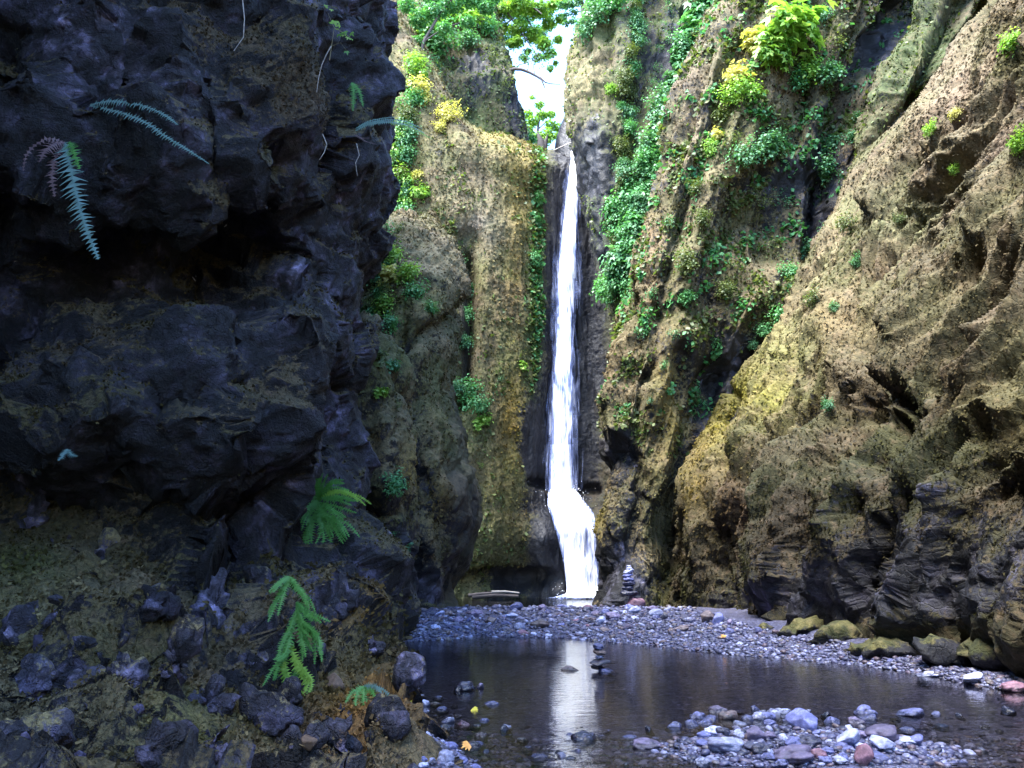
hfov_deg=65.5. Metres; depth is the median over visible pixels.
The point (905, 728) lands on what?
stone
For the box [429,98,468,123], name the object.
shrub
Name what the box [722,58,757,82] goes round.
shrub
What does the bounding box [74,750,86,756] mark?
stone
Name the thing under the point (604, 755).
stone
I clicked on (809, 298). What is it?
shrub
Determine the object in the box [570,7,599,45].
shrub
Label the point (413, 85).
shrub
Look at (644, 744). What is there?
stone
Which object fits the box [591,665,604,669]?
cairn stone
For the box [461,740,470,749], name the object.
fallen leaf
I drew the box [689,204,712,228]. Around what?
shrub
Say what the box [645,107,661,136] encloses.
shrub
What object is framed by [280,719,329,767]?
boulder
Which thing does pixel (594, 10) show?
shrub
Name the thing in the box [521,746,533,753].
stone
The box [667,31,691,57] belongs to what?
shrub
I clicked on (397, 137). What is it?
shrub
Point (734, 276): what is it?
shrub
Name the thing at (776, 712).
stone
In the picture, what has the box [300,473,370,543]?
fern
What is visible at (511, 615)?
stone
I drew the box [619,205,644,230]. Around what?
shrub
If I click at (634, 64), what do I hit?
shrub
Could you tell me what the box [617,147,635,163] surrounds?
shrub
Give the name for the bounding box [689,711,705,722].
stone
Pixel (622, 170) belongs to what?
shrub
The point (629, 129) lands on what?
shrub
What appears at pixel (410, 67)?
shrub
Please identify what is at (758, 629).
stone
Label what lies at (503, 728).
stone
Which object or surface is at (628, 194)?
shrub
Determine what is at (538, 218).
shrub
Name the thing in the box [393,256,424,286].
shrub
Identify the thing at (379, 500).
cliff
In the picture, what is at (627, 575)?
cairn stone
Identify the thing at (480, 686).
stone
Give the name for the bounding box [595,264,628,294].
shrub
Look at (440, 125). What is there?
shrub
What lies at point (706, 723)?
stone
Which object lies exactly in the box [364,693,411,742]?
boulder
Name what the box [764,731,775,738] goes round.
stone
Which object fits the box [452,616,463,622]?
stone
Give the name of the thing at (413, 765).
stone
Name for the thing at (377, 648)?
boulder
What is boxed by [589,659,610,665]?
cairn stone
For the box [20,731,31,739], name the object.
stone
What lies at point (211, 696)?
boulder
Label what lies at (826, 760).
stone
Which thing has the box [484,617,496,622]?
stone
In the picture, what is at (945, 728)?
stone
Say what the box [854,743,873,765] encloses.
stone
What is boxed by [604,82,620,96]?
shrub
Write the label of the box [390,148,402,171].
shrub
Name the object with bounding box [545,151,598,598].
waterfall
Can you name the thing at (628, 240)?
shrub
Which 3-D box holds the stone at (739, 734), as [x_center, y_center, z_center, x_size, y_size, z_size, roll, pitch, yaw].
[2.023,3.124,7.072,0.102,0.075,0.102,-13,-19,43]
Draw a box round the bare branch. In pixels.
[510,43,560,87]
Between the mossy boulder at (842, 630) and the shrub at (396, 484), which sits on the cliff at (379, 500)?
the shrub at (396, 484)
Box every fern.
[22,136,99,259]
[57,449,76,459]
[90,98,208,163]
[262,575,330,695]
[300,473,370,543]
[344,682,389,705]
[348,83,363,110]
[354,117,431,143]
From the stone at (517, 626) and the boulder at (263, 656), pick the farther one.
the stone at (517, 626)
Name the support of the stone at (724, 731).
on the stream bed
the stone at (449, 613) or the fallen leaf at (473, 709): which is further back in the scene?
the stone at (449, 613)
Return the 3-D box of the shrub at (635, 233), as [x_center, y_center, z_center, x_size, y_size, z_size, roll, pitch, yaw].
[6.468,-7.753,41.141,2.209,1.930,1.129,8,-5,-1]
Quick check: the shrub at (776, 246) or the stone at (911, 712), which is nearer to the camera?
the stone at (911, 712)
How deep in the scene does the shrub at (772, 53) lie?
36.57 m
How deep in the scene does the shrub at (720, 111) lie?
36.84 m
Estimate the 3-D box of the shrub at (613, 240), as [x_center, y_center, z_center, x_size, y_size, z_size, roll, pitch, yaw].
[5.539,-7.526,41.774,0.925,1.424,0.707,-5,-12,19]
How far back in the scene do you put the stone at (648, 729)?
8.02 m
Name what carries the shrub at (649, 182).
attached to the cliff at (594, 157)
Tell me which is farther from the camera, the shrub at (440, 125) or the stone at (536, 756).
the shrub at (440, 125)
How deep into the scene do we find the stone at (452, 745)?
6.91 m
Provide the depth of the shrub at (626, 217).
41.48 m
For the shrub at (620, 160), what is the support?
on the cliff at (594, 157)
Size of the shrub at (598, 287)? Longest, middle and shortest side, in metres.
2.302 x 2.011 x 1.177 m
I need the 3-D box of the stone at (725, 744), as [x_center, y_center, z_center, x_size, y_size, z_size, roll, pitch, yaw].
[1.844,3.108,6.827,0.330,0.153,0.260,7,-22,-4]
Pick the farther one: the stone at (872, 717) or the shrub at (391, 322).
the shrub at (391, 322)
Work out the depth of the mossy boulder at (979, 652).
11.93 m
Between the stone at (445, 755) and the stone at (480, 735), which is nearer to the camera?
the stone at (445, 755)
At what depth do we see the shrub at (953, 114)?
23.88 m
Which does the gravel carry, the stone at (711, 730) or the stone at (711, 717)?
the stone at (711, 730)
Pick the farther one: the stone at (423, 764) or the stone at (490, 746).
the stone at (490, 746)
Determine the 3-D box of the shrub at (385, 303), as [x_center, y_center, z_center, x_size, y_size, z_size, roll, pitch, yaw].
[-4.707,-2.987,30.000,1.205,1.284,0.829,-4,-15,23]
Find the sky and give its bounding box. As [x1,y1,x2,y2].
[503,0,584,148]
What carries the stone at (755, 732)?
on the gravel
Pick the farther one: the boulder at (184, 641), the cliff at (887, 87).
the cliff at (887, 87)
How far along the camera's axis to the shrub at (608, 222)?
42.34 m
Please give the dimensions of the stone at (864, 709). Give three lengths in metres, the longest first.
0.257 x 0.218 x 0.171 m
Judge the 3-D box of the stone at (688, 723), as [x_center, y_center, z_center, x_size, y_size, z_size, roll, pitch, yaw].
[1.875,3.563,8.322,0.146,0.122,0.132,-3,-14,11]
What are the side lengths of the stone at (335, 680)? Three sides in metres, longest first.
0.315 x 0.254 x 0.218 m
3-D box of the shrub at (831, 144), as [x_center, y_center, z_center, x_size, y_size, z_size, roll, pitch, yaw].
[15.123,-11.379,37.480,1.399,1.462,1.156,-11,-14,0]
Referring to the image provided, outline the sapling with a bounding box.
[324,4,353,59]
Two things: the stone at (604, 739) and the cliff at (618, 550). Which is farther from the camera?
the cliff at (618, 550)
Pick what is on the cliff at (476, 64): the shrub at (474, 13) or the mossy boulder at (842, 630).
the shrub at (474, 13)
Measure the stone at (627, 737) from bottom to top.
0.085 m
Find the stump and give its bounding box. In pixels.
[537,131,547,149]
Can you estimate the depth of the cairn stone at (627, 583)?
28.83 m
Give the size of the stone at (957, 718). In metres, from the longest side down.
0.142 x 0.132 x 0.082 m
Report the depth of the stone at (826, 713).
8.85 m
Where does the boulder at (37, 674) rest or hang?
on the cliff at (142, 196)
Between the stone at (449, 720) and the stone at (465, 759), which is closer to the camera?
the stone at (465, 759)
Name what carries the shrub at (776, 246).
on the cliff at (618, 550)
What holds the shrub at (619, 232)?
attached to the cliff at (594, 157)
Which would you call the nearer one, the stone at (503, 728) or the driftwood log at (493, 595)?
the stone at (503, 728)
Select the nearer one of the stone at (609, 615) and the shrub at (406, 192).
the stone at (609, 615)
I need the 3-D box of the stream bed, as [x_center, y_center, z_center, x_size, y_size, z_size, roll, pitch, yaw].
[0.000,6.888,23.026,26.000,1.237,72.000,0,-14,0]
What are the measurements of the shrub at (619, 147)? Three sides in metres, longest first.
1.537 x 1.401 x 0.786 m
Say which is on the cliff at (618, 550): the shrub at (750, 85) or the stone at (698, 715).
the shrub at (750, 85)
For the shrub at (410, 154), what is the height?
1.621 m
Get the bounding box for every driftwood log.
[468,592,492,597]
[472,593,518,599]
[492,590,518,593]
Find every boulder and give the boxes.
[0,599,38,654]
[0,706,74,749]
[14,653,58,702]
[24,493,49,528]
[40,594,62,628]
[64,664,105,709]
[68,624,133,666]
[94,527,120,559]
[105,651,151,693]
[134,718,198,767]
[138,583,183,623]
[158,614,204,685]
[187,673,241,715]
[189,568,229,628]
[202,724,230,763]
[239,682,303,737]
[242,563,272,583]
[248,651,282,680]
[274,676,303,705]
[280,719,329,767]
[311,711,333,721]
[319,714,362,752]
[330,571,362,620]
[338,703,351,714]
[363,730,402,748]
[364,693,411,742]
[368,635,385,657]
[392,651,426,692]
[758,622,774,629]
[777,615,823,636]
[806,620,862,644]
[844,639,872,655]
[861,635,916,658]
[912,633,972,666]
[956,637,1008,670]
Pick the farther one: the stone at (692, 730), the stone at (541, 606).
the stone at (541, 606)
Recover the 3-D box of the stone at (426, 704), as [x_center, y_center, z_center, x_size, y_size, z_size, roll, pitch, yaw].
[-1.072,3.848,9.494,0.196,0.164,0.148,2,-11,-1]
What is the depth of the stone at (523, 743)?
7.54 m
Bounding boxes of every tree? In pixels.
[397,0,502,49]
[496,0,567,72]
[497,0,577,46]
[524,94,560,145]
[527,127,536,143]
[556,0,583,40]
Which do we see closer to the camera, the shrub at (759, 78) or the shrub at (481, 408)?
the shrub at (759, 78)
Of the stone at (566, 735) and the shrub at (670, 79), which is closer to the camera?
the stone at (566, 735)
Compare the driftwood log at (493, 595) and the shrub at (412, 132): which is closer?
the driftwood log at (493, 595)
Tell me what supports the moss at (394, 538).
attached to the cliff at (142, 196)
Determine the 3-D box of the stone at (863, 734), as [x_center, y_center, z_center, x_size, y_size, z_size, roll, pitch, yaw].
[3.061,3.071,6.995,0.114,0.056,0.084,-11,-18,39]
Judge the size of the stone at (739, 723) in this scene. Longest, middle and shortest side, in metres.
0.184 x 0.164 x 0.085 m
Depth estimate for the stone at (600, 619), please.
22.45 m
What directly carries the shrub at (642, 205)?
attached to the cliff at (594, 157)
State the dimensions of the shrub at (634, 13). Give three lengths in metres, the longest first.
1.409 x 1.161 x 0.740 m
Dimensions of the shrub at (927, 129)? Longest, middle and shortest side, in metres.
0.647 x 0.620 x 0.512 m
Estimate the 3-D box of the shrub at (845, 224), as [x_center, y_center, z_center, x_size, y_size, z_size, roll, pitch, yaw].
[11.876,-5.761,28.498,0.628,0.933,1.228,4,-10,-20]
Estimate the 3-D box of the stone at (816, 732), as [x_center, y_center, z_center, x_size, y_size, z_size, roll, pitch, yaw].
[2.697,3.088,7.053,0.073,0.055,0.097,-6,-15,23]
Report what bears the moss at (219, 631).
on the cliff at (142, 196)
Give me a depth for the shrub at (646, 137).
42.63 m
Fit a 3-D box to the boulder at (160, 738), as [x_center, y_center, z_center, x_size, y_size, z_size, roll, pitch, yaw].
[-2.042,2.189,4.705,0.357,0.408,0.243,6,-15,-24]
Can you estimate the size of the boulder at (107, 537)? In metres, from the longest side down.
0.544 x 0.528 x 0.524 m
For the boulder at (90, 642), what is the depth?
7.78 m
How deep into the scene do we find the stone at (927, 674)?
12.28 m
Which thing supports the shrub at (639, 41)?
on the cliff at (594, 157)
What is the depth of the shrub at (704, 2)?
47.26 m
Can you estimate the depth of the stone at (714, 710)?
9.00 m
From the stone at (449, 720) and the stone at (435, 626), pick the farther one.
the stone at (435, 626)
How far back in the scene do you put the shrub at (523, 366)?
45.60 m
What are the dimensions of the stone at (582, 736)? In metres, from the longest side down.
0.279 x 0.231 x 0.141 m
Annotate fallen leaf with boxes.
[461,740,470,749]
[471,707,477,712]
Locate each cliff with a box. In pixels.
[0,0,464,767]
[357,310,421,628]
[360,208,482,608]
[389,0,612,598]
[399,0,528,140]
[555,115,571,156]
[563,0,696,331]
[592,0,913,606]
[668,0,1023,676]
[847,0,986,174]
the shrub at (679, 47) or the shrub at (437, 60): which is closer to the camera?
the shrub at (679, 47)
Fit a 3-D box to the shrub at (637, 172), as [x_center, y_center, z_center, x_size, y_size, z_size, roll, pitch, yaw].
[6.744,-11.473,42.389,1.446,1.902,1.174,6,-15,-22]
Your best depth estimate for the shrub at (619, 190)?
42.37 m
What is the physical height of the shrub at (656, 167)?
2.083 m
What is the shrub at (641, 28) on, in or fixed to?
on the cliff at (594, 157)
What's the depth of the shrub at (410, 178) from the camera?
47.46 m
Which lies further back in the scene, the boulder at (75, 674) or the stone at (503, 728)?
the stone at (503, 728)
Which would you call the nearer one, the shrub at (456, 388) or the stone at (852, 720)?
the stone at (852, 720)
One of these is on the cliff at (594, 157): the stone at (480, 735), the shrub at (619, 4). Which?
the shrub at (619, 4)
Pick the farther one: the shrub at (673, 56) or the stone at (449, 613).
the shrub at (673, 56)
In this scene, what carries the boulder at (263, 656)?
on the cliff at (142, 196)
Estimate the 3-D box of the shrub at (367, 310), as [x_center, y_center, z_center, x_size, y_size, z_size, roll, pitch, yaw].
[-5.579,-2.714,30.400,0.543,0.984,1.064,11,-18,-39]
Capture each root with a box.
[234,0,244,50]
[316,46,330,92]
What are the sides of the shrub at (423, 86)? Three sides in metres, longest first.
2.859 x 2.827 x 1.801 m
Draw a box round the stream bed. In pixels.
[406,606,1023,767]
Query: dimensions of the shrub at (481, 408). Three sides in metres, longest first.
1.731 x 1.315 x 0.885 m
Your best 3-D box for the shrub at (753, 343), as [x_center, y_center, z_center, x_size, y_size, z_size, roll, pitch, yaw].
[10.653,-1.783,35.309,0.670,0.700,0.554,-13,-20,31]
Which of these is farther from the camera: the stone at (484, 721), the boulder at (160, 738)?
the stone at (484, 721)
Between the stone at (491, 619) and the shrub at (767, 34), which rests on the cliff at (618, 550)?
the shrub at (767, 34)
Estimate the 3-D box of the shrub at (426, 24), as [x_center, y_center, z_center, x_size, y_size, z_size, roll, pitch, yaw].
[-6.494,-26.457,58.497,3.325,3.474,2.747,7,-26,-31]
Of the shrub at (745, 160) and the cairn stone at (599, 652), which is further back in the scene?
the shrub at (745, 160)
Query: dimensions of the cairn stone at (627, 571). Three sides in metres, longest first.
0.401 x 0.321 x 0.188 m
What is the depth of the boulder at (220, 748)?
5.21 m
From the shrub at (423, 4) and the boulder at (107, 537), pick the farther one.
the shrub at (423, 4)
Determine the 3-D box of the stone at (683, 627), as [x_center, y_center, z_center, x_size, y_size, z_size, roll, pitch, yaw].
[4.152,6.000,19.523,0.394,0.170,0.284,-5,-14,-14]
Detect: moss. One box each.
[0,0,421,767]
[0,548,420,767]
[358,311,422,628]
[362,207,483,606]
[392,0,546,597]
[591,0,912,605]
[667,0,1023,617]
[846,0,981,170]
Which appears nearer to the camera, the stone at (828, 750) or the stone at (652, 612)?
the stone at (828, 750)
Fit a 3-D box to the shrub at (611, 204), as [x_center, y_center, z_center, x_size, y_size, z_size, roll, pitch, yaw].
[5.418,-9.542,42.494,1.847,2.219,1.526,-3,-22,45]
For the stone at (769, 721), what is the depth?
7.36 m
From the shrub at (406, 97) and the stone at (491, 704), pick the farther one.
the shrub at (406, 97)
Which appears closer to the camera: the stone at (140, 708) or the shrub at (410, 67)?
the stone at (140, 708)
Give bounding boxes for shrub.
[360,305,377,312]
[361,289,375,312]
[366,262,387,285]
[370,276,383,297]
[370,293,381,307]
[371,286,382,302]
[371,289,396,316]
[373,347,389,366]
[373,386,388,398]
[375,263,398,287]
[376,280,393,299]
[379,465,409,499]
[381,240,403,272]
[381,311,403,334]
[385,358,400,373]
[390,142,404,162]
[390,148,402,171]
[392,127,409,149]
[392,160,419,189]
[392,161,410,182]
[392,221,404,232]
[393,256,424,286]
[394,94,414,109]
[394,117,421,149]
[394,127,411,154]
[394,194,416,210]
[395,102,415,127]
[395,116,420,145]
[395,186,415,210]
[396,88,417,108]
[396,143,419,164]
[398,47,437,85]
[398,103,419,131]
[399,179,413,200]
[399,278,430,300]
[401,55,421,75]
[404,85,429,113]
[405,71,429,94]
[406,71,443,106]
[407,2,444,40]
[408,182,433,202]
[409,166,423,180]
[411,49,435,74]
[413,13,470,60]
[417,0,448,21]
[422,299,439,316]
[427,49,447,71]
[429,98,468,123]
[429,118,446,134]
[441,1,494,31]
[453,376,467,400]
[455,28,482,52]
[456,373,496,415]
[460,333,473,354]
[462,304,474,325]
[465,393,491,413]
[472,412,493,430]
[478,14,503,37]
[485,45,500,61]
[519,360,528,371]
[529,250,540,266]
[531,191,543,206]
[533,213,541,224]
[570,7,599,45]
[574,0,614,23]
[589,272,608,305]
[591,0,630,20]
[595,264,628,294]
[598,240,635,270]
[599,189,625,222]
[599,212,622,242]
[599,240,634,280]
[600,213,614,230]
[601,288,615,309]
[602,254,628,283]
[603,276,621,294]
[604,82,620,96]
[608,231,621,249]
[609,157,631,184]
[610,184,640,221]
[611,133,633,153]
[611,184,626,199]
[612,181,641,214]
[612,216,630,242]
[613,72,633,99]
[613,295,620,307]
[614,271,630,299]
[615,101,638,119]
[615,153,627,167]
[615,169,629,185]
[615,171,643,192]
[615,203,645,235]
[616,65,635,84]
[616,102,625,112]
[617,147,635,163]
[617,218,641,247]
[617,236,633,256]
[617,244,629,265]
[618,117,637,137]
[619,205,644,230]
[619,230,638,245]
[621,25,650,52]
[621,39,639,61]
[622,57,641,78]
[622,121,636,136]
[625,81,639,105]
[626,4,641,20]
[627,12,649,35]
[627,208,645,224]
[628,152,648,182]
[629,0,644,10]
[629,12,646,30]
[629,187,649,211]
[630,32,645,51]
[632,147,657,174]
[632,189,648,212]
[633,126,660,160]
[633,139,659,164]
[633,327,646,339]
[634,145,651,165]
[634,179,649,204]
[636,119,660,151]
[636,136,654,151]
[641,90,663,120]
[643,173,651,188]
[644,159,657,180]
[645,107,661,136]
[645,146,659,179]
[645,284,656,299]
[652,80,671,102]
[654,87,669,102]
[661,69,676,88]
[661,215,674,233]
[667,27,693,51]
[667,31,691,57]
[667,245,700,276]
[668,51,688,83]
[669,46,685,68]
[671,31,691,51]
[677,13,701,43]
[678,289,698,305]
[682,0,710,23]
[683,175,705,195]
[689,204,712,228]
[692,0,706,11]
[700,133,718,158]
[708,125,723,140]
[710,104,732,126]
[712,275,736,300]
[714,83,740,107]
[719,66,735,84]
[721,131,767,172]
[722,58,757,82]
[723,67,768,107]
[723,258,747,279]
[724,127,743,146]
[740,28,767,58]
[746,185,774,207]
[747,337,759,350]
[749,67,769,92]
[750,25,793,61]
[750,36,799,73]
[751,234,783,257]
[753,322,771,336]
[754,0,838,60]
[757,125,792,169]
[765,303,783,324]
[769,187,795,208]
[771,123,788,140]
[775,260,798,279]
[780,276,794,294]
[787,65,812,95]
[791,51,823,85]
[801,236,811,259]
[802,284,823,308]
[812,6,834,25]
[813,145,842,187]
[814,55,849,86]
[817,357,825,369]
[819,128,844,155]
[821,396,835,413]
[822,29,847,56]
[828,300,839,313]
[830,209,859,236]
[844,129,855,144]
[848,250,860,268]
[852,108,862,120]
[889,212,906,226]
[914,81,928,98]
[921,117,936,138]
[947,107,963,122]
[948,161,959,176]
[996,26,1021,57]
[1005,123,1023,157]
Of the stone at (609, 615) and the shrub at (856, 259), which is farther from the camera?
the shrub at (856, 259)
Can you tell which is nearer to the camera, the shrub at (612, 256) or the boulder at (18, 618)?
the boulder at (18, 618)
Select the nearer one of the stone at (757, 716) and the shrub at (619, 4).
the stone at (757, 716)
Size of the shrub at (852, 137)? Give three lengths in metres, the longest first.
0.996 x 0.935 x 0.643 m
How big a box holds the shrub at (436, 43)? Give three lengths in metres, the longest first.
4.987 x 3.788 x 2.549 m
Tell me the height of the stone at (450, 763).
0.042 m
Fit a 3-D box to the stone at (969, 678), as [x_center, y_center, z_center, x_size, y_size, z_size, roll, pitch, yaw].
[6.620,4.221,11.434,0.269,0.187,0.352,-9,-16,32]
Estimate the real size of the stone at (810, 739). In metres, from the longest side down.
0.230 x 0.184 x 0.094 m
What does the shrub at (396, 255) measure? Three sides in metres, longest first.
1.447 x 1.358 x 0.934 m
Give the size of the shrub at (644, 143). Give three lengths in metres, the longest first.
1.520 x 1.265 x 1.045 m
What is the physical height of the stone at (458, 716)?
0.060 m
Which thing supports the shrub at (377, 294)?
attached to the cliff at (463, 522)
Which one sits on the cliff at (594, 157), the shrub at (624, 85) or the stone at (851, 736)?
the shrub at (624, 85)
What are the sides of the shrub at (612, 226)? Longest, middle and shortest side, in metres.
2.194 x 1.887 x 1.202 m
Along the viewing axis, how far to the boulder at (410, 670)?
8.01 m
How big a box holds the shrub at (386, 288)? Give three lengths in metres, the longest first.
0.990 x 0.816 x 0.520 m
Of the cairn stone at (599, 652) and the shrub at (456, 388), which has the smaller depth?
the cairn stone at (599, 652)
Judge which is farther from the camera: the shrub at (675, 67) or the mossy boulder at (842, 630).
the shrub at (675, 67)
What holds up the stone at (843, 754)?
on the gravel
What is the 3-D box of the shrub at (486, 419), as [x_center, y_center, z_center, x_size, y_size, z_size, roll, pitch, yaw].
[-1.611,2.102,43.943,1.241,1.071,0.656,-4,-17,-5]
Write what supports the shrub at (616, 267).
attached to the cliff at (594, 157)
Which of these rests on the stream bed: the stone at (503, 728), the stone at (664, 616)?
the stone at (664, 616)
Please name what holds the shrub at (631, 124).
on the cliff at (594, 157)
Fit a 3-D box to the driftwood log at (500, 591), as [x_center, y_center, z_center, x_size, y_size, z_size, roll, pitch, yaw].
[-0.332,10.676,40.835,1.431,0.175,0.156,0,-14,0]
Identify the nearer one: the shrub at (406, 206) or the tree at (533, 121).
the shrub at (406, 206)
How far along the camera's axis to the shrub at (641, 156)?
42.46 m
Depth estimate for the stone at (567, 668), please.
13.05 m
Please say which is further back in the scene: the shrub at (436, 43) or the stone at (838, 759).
the shrub at (436, 43)
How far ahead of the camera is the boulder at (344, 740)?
5.32 m
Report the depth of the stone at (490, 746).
7.37 m
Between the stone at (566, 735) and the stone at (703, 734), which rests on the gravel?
the stone at (703, 734)
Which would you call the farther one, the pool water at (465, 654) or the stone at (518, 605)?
the stone at (518, 605)
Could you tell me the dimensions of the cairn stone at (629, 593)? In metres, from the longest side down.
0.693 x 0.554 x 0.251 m
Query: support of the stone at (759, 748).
on the stream bed
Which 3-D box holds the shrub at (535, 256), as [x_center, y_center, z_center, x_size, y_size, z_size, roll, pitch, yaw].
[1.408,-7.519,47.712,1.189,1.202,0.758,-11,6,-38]
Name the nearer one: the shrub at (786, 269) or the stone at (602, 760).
the stone at (602, 760)
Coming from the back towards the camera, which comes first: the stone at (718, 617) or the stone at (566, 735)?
the stone at (718, 617)
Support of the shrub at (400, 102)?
on the cliff at (541, 574)
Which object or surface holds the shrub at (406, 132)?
on the cliff at (541, 574)
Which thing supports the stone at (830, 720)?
in the pool water at (465, 654)
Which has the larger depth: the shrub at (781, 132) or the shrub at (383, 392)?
the shrub at (781, 132)
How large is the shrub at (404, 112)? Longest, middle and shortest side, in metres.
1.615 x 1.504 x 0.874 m
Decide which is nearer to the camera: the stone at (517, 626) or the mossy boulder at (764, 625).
the mossy boulder at (764, 625)
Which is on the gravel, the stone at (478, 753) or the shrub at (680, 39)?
the stone at (478, 753)
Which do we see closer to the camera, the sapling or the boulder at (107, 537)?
the boulder at (107, 537)
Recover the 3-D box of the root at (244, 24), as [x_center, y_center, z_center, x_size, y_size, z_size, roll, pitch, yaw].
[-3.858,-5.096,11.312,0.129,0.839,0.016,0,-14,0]
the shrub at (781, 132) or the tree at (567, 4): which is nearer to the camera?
the shrub at (781, 132)
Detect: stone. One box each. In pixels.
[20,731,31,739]
[32,635,43,650]
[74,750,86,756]
[133,704,144,714]
[301,734,317,750]
[317,643,325,657]
[326,672,344,689]
[407,763,418,767]
[418,762,428,767]
[423,699,429,709]
[430,702,439,708]
[431,624,440,628]
[432,696,443,701]
[434,706,449,715]
[435,611,444,615]
[437,749,454,764]
[439,724,451,729]
[440,717,454,726]
[444,761,453,766]
[445,611,452,615]
[445,741,457,749]
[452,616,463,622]
[453,681,474,696]
[454,714,461,719]
[455,720,470,730]
[459,756,467,763]
[462,732,471,736]
[464,741,481,754]
[470,609,483,616]
[470,724,480,731]
[470,763,480,767]
[472,751,481,756]
[474,732,487,742]
[475,683,483,692]
[476,741,486,750]
[477,718,489,726]
[480,756,487,761]
[481,701,498,709]
[482,749,494,759]
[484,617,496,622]
[485,743,495,748]
[499,725,511,737]
[503,613,517,617]
[509,602,522,610]
[514,622,525,629]
[516,737,528,745]
[517,725,530,729]
[518,630,528,633]
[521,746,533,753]
[530,620,549,627]
[530,753,547,764]
[538,604,546,610]
[551,750,565,760]
[557,752,566,762]
[560,665,577,670]
[560,740,571,748]
[562,733,572,740]
[562,755,577,766]
[571,730,596,747]
[572,749,581,757]
[582,606,591,611]
[584,759,591,764]
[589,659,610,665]
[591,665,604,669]
[593,643,603,649]
[593,649,605,655]
[594,756,610,763]
[596,616,605,623]
[597,735,607,741]
[598,668,612,674]
[599,627,609,631]
[599,753,610,759]
[601,608,609,613]
[603,730,610,735]
[606,612,620,618]
[619,735,635,742]
[620,590,638,596]
[622,581,635,585]
[622,585,633,589]
[623,569,633,573]
[623,573,632,577]
[623,577,633,580]
[623,624,632,629]
[627,596,645,605]
[628,606,640,612]
[633,737,661,751]
[645,726,654,735]
[646,606,658,610]
[646,625,654,629]
[649,609,663,615]
[660,614,667,619]
[665,721,681,732]
[671,764,679,767]
[673,742,682,749]
[674,625,688,630]
[684,719,697,730]
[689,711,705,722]
[689,724,699,730]
[689,728,697,733]
[695,757,710,767]
[696,739,707,745]
[697,730,710,737]
[698,719,712,730]
[700,610,714,621]
[704,715,716,725]
[704,725,719,735]
[707,737,743,753]
[708,705,727,719]
[712,612,724,623]
[715,727,729,735]
[718,710,738,726]
[724,628,734,633]
[730,720,746,728]
[733,731,744,738]
[740,714,754,725]
[744,741,753,750]
[746,726,766,740]
[751,705,759,713]
[751,743,770,754]
[752,712,763,724]
[755,627,762,632]
[759,711,775,725]
[761,752,774,759]
[763,719,774,725]
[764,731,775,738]
[766,708,780,720]
[773,744,814,764]
[773,759,789,767]
[775,708,791,719]
[778,740,784,747]
[779,733,787,740]
[784,708,817,730]
[785,736,800,744]
[799,735,821,745]
[811,748,826,758]
[812,730,820,734]
[818,756,832,764]
[820,711,830,719]
[821,746,834,754]
[823,716,839,726]
[832,755,847,764]
[835,742,852,749]
[836,728,859,745]
[838,752,848,759]
[845,725,852,730]
[847,716,864,727]
[853,704,877,719]
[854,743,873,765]
[858,730,866,737]
[862,714,877,724]
[864,724,898,741]
[869,735,894,748]
[873,750,893,761]
[895,708,924,721]
[897,726,915,735]
[899,736,916,744]
[910,734,922,745]
[915,671,938,677]
[919,721,932,726]
[919,724,931,731]
[930,711,940,719]
[932,723,948,732]
[955,712,965,720]
[957,760,967,764]
[963,672,983,683]
[999,681,1023,691]
[1000,706,1016,716]
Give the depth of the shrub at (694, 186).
36.11 m
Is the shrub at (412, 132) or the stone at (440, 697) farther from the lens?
the shrub at (412, 132)
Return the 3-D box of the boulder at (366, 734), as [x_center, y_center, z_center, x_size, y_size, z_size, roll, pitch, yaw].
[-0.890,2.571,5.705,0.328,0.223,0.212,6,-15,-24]
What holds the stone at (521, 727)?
in the pool water at (465, 654)
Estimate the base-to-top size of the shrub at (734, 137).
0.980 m
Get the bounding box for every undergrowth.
[401,0,528,139]
[517,140,547,434]
[562,0,695,329]
[595,0,913,462]
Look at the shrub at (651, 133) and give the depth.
42.66 m
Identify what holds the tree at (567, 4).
on the cliff at (594, 157)
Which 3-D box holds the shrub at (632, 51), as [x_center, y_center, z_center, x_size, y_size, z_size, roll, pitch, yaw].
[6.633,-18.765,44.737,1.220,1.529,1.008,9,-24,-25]
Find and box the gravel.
[405,604,1023,767]
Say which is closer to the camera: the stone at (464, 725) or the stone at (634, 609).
the stone at (464, 725)
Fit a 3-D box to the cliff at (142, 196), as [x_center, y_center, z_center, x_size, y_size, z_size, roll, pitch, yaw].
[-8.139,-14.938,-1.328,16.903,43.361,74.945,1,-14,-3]
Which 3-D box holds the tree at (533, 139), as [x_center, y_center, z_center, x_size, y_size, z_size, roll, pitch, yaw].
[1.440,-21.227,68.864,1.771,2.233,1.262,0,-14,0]
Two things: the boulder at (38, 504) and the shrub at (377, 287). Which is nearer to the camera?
the boulder at (38, 504)
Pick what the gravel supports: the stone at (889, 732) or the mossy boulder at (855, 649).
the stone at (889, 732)
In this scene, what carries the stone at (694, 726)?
in the pool water at (465, 654)
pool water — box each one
[404,635,1023,767]
[456,598,593,606]
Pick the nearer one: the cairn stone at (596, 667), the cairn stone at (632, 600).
the cairn stone at (596, 667)
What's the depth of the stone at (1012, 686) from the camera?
10.64 m
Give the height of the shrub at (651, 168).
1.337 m
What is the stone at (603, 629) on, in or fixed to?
on the gravel

